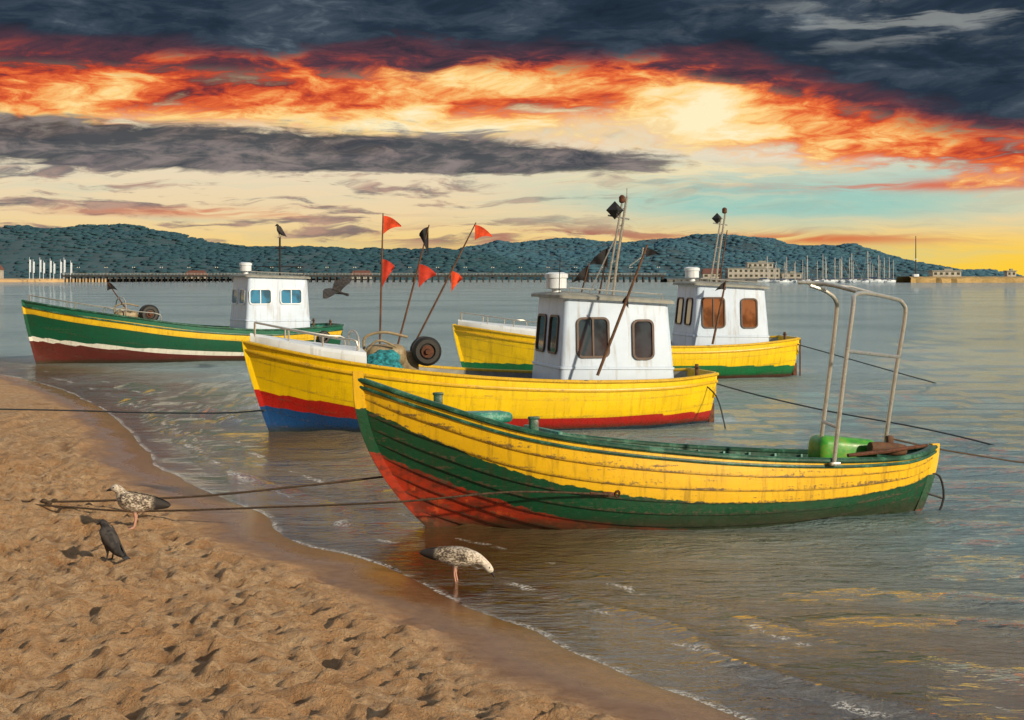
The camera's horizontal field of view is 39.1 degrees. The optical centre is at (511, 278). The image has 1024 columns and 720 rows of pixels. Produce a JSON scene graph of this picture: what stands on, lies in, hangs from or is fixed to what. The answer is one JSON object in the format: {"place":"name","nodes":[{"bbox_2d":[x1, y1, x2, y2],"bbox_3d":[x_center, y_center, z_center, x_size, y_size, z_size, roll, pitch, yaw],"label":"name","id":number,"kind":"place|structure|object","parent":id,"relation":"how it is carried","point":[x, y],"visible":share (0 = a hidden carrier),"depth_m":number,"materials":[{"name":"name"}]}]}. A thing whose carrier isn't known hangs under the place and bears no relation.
{"place":"outdoors","nodes":[
{"label":"outdoors","id":0,"kind":"place"},
{"bbox_2d":[0,279,105,281],"bbox_3d":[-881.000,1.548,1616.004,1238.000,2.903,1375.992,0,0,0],"label":"beach","id":1,"kind":"structure","parent":0,"point":[31,280],"depth_m":931.70,"materials":[{"name":"beige sand"}]},
{"bbox_2d":[0,265,4,278],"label":"building","id":2,"kind":"structure","parent":1,"relation":"on","point":[2,269],"depth_m":961.88,"materials":[{"name":"beige tile"}]},
{"bbox_2d":[29,257,30,278],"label":"flag pole","id":3,"kind":"object","parent":1,"relation":"on","point":[29,267],"visible":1,"depth_m":924.90,"materials":[{"name":"white fabric"}]},
{"bbox_2d":[60,260,61,278],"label":"flag pole","id":4,"kind":"object","parent":1,"relation":"on","point":[60,268],"visible":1,"depth_m":930.94,"materials":[{"name":"white fabric"}]},
{"bbox_2d":[0,226,515,279],"bbox_3d":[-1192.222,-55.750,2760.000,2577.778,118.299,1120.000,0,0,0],"label":"hills","id":5,"kind":"structure","parent":0,"point":[16,246],"depth_m":2389.61,"materials":[{"name":"green plant"}]},
{"bbox_2d":[0,223,574,279],"bbox_3d":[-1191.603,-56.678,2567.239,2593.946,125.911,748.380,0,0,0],"label":"forest","id":6,"kind":"object","parent":5,"relation":"on","point":[198,256],"visible":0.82,"depth_m":2468.47,"materials":[{"name":"green plant"}]},
{"bbox_2d":[351,270,371,278],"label":"building","id":7,"kind":"structure","parent":6,"relation":"on","point":[364,272],"depth_m":2192.98,"materials":[{"name":"beige tile"}]},
{"bbox_2d":[323,277,351,298],"bbox_3d":[-4.289,0.293,35.459,0.630,0.242,1.386,15,27,19],"label":"crow","id":8,"kind":"object","parent":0,"point":[340,284],"visible":1,"depth_m":35.55,"materials":[{"name":"grey"}]},
{"bbox_2d":[0,366,1023,719],"bbox_3d":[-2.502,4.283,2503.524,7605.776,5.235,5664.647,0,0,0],"label":"ground","id":9,"kind":"structure","parent":0,"point":[232,614],"depth_m":9.74,"materials":[{"name":"brown sand"}]},
{"bbox_2d":[31,498,57,504],"bbox_3d":[-4.620,2.206,14.221,0.268,0.068,0.070,0,0,0],"label":"rope knot","id":10,"kind":"object","parent":9,"relation":"on","point":[54,500],"visible":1,"depth_m":14.20,"materials":[{"name":"brown fabric"}]},
{"bbox_2d":[96,519,129,560],"bbox_3d":[-3.171,2.077,11.409,0.336,0.322,0.156,0,0,30],"label":"crow","id":11,"kind":"object","parent":9,"relation":"on","point":[111,541],"visible":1,"depth_m":11.37,"materials":[{"name":"black"}]},
{"bbox_2d":[106,484,170,528],"bbox_3d":[-3.387,2.066,13.053,0.572,0.403,0.211,0,0,-6],"label":"gull","id":12,"kind":"object","parent":9,"relation":"on","point":[134,503],"visible":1,"depth_m":13.00,"materials":[{"name":"white"}]},
{"bbox_2d":[5,476,382,502],"bbox_3d":[-4.602,2.064,14.259,6.830,0.310,0.085,0,0,5],"label":"mooring rope","id":13,"kind":"object","parent":9,"relation":"on","point":[207,495],"visible":0.85,"depth_m":14.09,"materials":[{"name":"fabric"}]},
{"bbox_2d":[0,280,1023,719],"bbox_3d":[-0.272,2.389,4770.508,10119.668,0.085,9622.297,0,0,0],"label":"water","id":14,"kind":"structure","parent":0,"point":[932,584],"depth_m":20.57,"materials":[{"name":"grey liquid"}]},
{"bbox_2d":[21,237,343,363],"bbox_3d":[-9.558,0.767,42.246,9.252,3.974,2.770,0,0,-27],"label":"fishing boat","id":15,"kind":"object","parent":14,"relation":"on","point":[66,334],"visible":0.72,"depth_m":40.97,"materials":[{"name":"green paint"}]},
{"bbox_2d":[107,282,124,306],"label":"marker pole","id":16,"kind":"object","parent":15,"relation":"on","point":[110,286],"visible":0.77,"depth_m":41.79,"materials":[{"name":"fabric"}]},
{"bbox_2d":[275,224,286,237],"bbox_3d":[-6.875,-1.413,42.786,0.437,0.417,0.203,0,0,30],"label":"crow","id":17,"kind":"object","parent":15,"relation":"on","point":[280,231],"visible":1,"depth_m":42.73,"materials":[{"name":"grey"}]},
{"bbox_2d":[62,273,665,281],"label":"pier","id":18,"kind":"structure","parent":14,"relation":"in","point":[157,276],"depth_m":895.64,"materials":[{"name":"brown wood"}]},
{"bbox_2d":[185,270,207,278],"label":"building","id":19,"kind":"structure","parent":18,"relation":"on","point":[196,272],"depth_m":2185.24,"materials":[{"name":"beige tile"}]},
{"bbox_2d":[419,546,494,583],"bbox_3d":[-0.433,2.278,11.419,0.606,0.299,0.196,0,0,10],"label":"gull","id":20,"kind":"object","parent":14,"relation":"on","point":[455,557],"visible":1,"depth_m":11.36,"materials":[{"name":"white"}]},
{"bbox_2d":[242,188,718,431],"bbox_3d":[-0.392,0.647,23.270,7.837,4.214,2.475,0,0,-14],"label":"fishing boat","id":21,"kind":"object","parent":14,"relation":"on","point":[640,381],"visible":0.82,"depth_m":22.59,"materials":[{"name":"yellow paint"}]},
{"bbox_2d":[0,408,265,413],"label":"mooring rope","id":22,"kind":"object","parent":21,"relation":"attached to","point":[139,412],"visible":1,"depth_m":23.34,"materials":[{"name":"black fabric"}]},
{"bbox_2d":[367,349,402,367],"bbox_3d":[-1.998,1.278,22.355,0.658,0.357,0.684,0,0,0],"label":"fishing net","id":23,"kind":"object","parent":21,"relation":"on","point":[390,357],"visible":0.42,"depth_m":22.17,"materials":[{"name":"teal fabric"}]},
{"bbox_2d":[379,213,400,343],"bbox_3d":[-1.953,0.180,23.009,0.365,2.441,0.082,0,0,0],"label":"marker pole","id":24,"kind":"object","parent":21,"relation":"in","point":[387,267],"visible":0.88,"depth_m":22.99,"materials":[{"name":"red fabric"}]},
{"bbox_2d":[397,225,435,343],"bbox_3d":[-1.573,0.271,23.113,0.722,2.266,0.090,0,0,3],"label":"marker pole","id":25,"kind":"object","parent":21,"relation":"in","point":[425,273],"visible":0.84,"depth_m":23.09,"materials":[{"name":"red fabric"}]},
{"bbox_2d":[416,222,491,338],"bbox_3d":[-1.040,0.252,23.189,1.447,2.312,0.088,0,0,-1],"label":"marker pole","id":26,"kind":"object","parent":21,"relation":"in","point":[480,231],"visible":0.88,"depth_m":23.19,"materials":[{"name":"red fabric"}]},
{"bbox_2d":[573,263,589,291],"bbox_3d":[1.072,0.571,24.209,0.475,1.667,0.082,0,0,0],"label":"marker pole","id":27,"kind":"object","parent":21,"relation":"on","point":[583,275],"visible":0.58,"depth_m":24.20,"materials":[{"name":"black fabric"}]},
{"bbox_2d":[590,246,608,293],"bbox_3d":[1.432,0.426,24.211,0.395,1.955,0.077,0,0,0],"label":"marker pole","id":28,"kind":"object","parent":21,"relation":"on","point":[599,258],"visible":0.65,"depth_m":24.19,"materials":[{"name":"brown wood"}]},
{"bbox_2d":[596,245,659,375],"bbox_3d":[1.798,0.492,22.317,1.008,2.034,0.090,0,0,-6],"label":"marker pole","id":29,"kind":"object","parent":21,"relation":"on","point":[648,252],"visible":1,"depth_m":22.29,"materials":[{"name":"brown wood"}]},
{"bbox_2d":[707,386,725,428],"bbox_3d":[3.260,2.078,23.313,0.080,0.856,0.722,0,0,-32],"label":"mooring rope","id":30,"kind":"object","parent":21,"relation":"attached to","point":[719,406],"visible":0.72,"depth_m":23.20,"materials":[{"name":"fabric"}]},
{"bbox_2d":[716,383,993,444],"bbox_3d":[5.285,2.085,22.269,5.782,0.893,0.206,0,0,41],"label":"mooring rope","id":31,"kind":"object","parent":21,"relation":"attached to","point":[858,416],"visible":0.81,"depth_m":22.14,"materials":[{"name":"black fabric"}]},
{"bbox_2d":[452,207,800,378],"bbox_3d":[3.029,0.512,34.954,9.039,4.484,2.575,0,0,-11],"label":"fishing boat","id":32,"kind":"object","parent":14,"relation":"on","point":[745,345],"visible":0.7,"depth_m":34.45,"materials":[{"name":"yellow paint"}]},
{"bbox_2d":[711,280,725,343],"bbox_3d":[4.867,0.801,33.992,0.386,1.510,0.144,0,0,-17],"label":"marker pole","id":33,"kind":"object","parent":32,"relation":"on","point":[722,286],"visible":1,"depth_m":33.94,"materials":[{"name":"brown wood"}]},
{"bbox_2d":[719,230,727,281],"bbox_3d":[5.146,0.101,35.800,0.432,2.605,0.040,0,0,0],"label":"marker pole","id":34,"kind":"object","parent":32,"relation":"on","point":[722,257],"visible":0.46,"depth_m":35.79,"materials":[{"name":"brown wood"}]},
{"bbox_2d":[797,344,935,382],"bbox_3d":[8.400,2.015,34.038,3.931,0.957,0.118,0,0,34],"label":"mooring rope","id":35,"kind":"object","parent":32,"relation":"attached to","point":[867,364],"visible":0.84,"depth_m":34.01,"materials":[{"name":"grey fabric"}]},
{"bbox_2d":[352,280,944,539],"bbox_3d":[1.496,1.376,14.476,6.190,2.678,1.825,0,-3,-12],"label":"fishing boat","id":36,"kind":"object","parent":14,"relation":"on","point":[418,447],"visible":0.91,"depth_m":13.73,"materials":[{"name":"paint"}]},
{"bbox_2d":[35,491,610,511],"bbox_3d":[-3.550,2.115,13.805,8.979,0.291,0.419,0,0,7],"label":"mooring rope","id":37,"kind":"object","parent":36,"relation":"attached to","point":[403,501],"visible":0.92,"depth_m":13.44,"materials":[{"name":"brown fabric"}]},
{"bbox_2d":[894,438,1023,462],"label":"mooring rope","id":38,"kind":"object","parent":36,"relation":"attached to","point":[962,452],"visible":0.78,"depth_m":16.22,"materials":[{"name":"black fabric"}]},
{"bbox_2d":[757,260,773,281],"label":"sailing yacht","id":39,"kind":"object","parent":14,"relation":"on","point":[767,265],"visible":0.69,"depth_m":851.74,"materials":[{"name":"white paint"}]},
{"bbox_2d":[778,262,788,282],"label":"sailing yacht","id":40,"kind":"object","parent":14,"relation":"on","point":[784,281],"visible":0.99,"depth_m":839.81,"materials":[{"name":"white paint"}]},
{"bbox_2d":[826,260,839,282],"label":"sailing yacht","id":41,"kind":"object","parent":14,"relation":"on","point":[833,281],"visible":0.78,"depth_m":841.60,"materials":[{"name":"white paint"}]},
{"bbox_2d":[839,260,843,282],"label":"sailing yacht","id":42,"kind":"object","parent":14,"relation":"on","point":[841,281],"visible":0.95,"depth_m":843.51,"materials":[{"name":"white paint"}]},
{"bbox_2d":[848,258,851,281],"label":"sailing yacht","id":43,"kind":"object","parent":14,"relation":"on","point":[849,280],"visible":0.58,"depth_m":856.98,"materials":[{"name":"white paint"}]},
{"bbox_2d":[845,253,860,281],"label":"sailing yacht","id":44,"kind":"object","parent":14,"relation":"on","point":[856,280],"visible":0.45,"depth_m":857.83,"materials":[{"name":"white paint"}]},
{"bbox_2d":[860,264,869,282],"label":"sailing yacht","id":45,"kind":"object","parent":14,"relation":"on","point":[866,281],"visible":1,"depth_m":837.78,"materials":[{"name":"white paint"}]},
{"bbox_2d":[861,251,878,282],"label":"sailing yacht","id":46,"kind":"object","parent":14,"relation":"on","point":[875,281],"visible":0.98,"depth_m":838.50,"materials":[{"name":"white paint"}]},
{"bbox_2d":[870,255,883,282],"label":"sailing yacht","id":47,"kind":"object","parent":14,"relation":"on","point":[881,281],"visible":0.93,"depth_m":839.37,"materials":[{"name":"white paint"}]},
{"bbox_2d":[886,260,895,282],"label":"sailing yacht","id":48,"kind":"object","parent":14,"relation":"on","point":[892,281],"visible":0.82,"depth_m":841.98,"materials":[{"name":"white paint"}]},
{"bbox_2d":[896,276,1023,282],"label":"harbour mole","id":49,"kind":"object","parent":14,"relation":"in","point":[966,279],"visible":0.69,"depth_m":801.92,"materials":[{"name":"beige stone"}]},
{"bbox_2d":[912,236,918,276],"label":"beacon mast","id":50,"kind":"object","parent":49,"relation":"on","point":[915,275],"visible":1,"depth_m":805.76,"materials":[{"name":"white metal"}]},
{"bbox_2d":[0,0,1023,275],"label":"sky","id":51,"kind":"structure","parent":0,"point":[879,125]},
{"bbox_2d":[466,236,939,279],"bbox_3d":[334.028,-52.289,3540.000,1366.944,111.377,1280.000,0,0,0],"label":"hills","id":52,"kind":"structure","parent":0,"point":[674,259],"depth_m":3057.43,"materials":[{"name":"green plant"}]},
{"bbox_2d":[457,234,1003,279],"bbox_3d":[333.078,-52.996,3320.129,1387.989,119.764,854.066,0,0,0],"label":"forest","id":53,"kind":"object","parent":52,"relation":"on","point":[580,257],"visible":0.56,"depth_m":3215.03,"materials":[{"name":"green plant"}]},
{"bbox_2d":[700,269,722,277],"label":"building","id":54,"kind":"structure","parent":0,"point":[705,273],"depth_m":898.00,"materials":[{"name":"beige tile"}]},
{"bbox_2d":[724,266,780,277],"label":"building","id":55,"kind":"structure","parent":0,"point":[753,272],"depth_m":893.00,"materials":[{"name":"beige stone"}]},
{"bbox_2d":[745,261,773,267],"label":"building","id":56,"kind":"structure","parent":0,"point":[757,263],"depth_m":898.50,"materials":[{"name":"beige stone"}]},
{"bbox_2d":[660,278,895,281],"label":"harbour quay","id":57,"kind":"structure","parent":0,"point":[698,279],"depth_m":882.79,"materials":[{"name":"grey concrete"}]},
{"bbox_2d":[780,271,801,277],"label":"building","id":58,"kind":"structure","parent":0,"point":[791,275],"depth_m":895.00,"materials":[{"name":"beige stone"}]},
{"bbox_2d":[928,269,961,276],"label":"building","id":59,"kind":"structure","parent":0,"point":[947,273],"depth_m":811.00,"materials":[{"name":"beige stone"}]},
{"bbox_2d":[1004,269,1016,276],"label":"building","id":60,"kind":"structure","parent":0,"point":[1010,272],"depth_m":815.50,"materials":[{"name":"beige stone"}]},
{"bbox_3d":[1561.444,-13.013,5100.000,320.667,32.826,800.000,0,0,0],"label":"hills","id":61,"kind":"structure","parent":0,"visible":0},
{"bbox_2d":[956,268,1023,276],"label":"forest","id":62,"kind":"object","parent":61,"relation":"on","point":[992,272],"visible":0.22,"depth_m":4898.16,"materials":[{"name":"green plant"}]}
]}

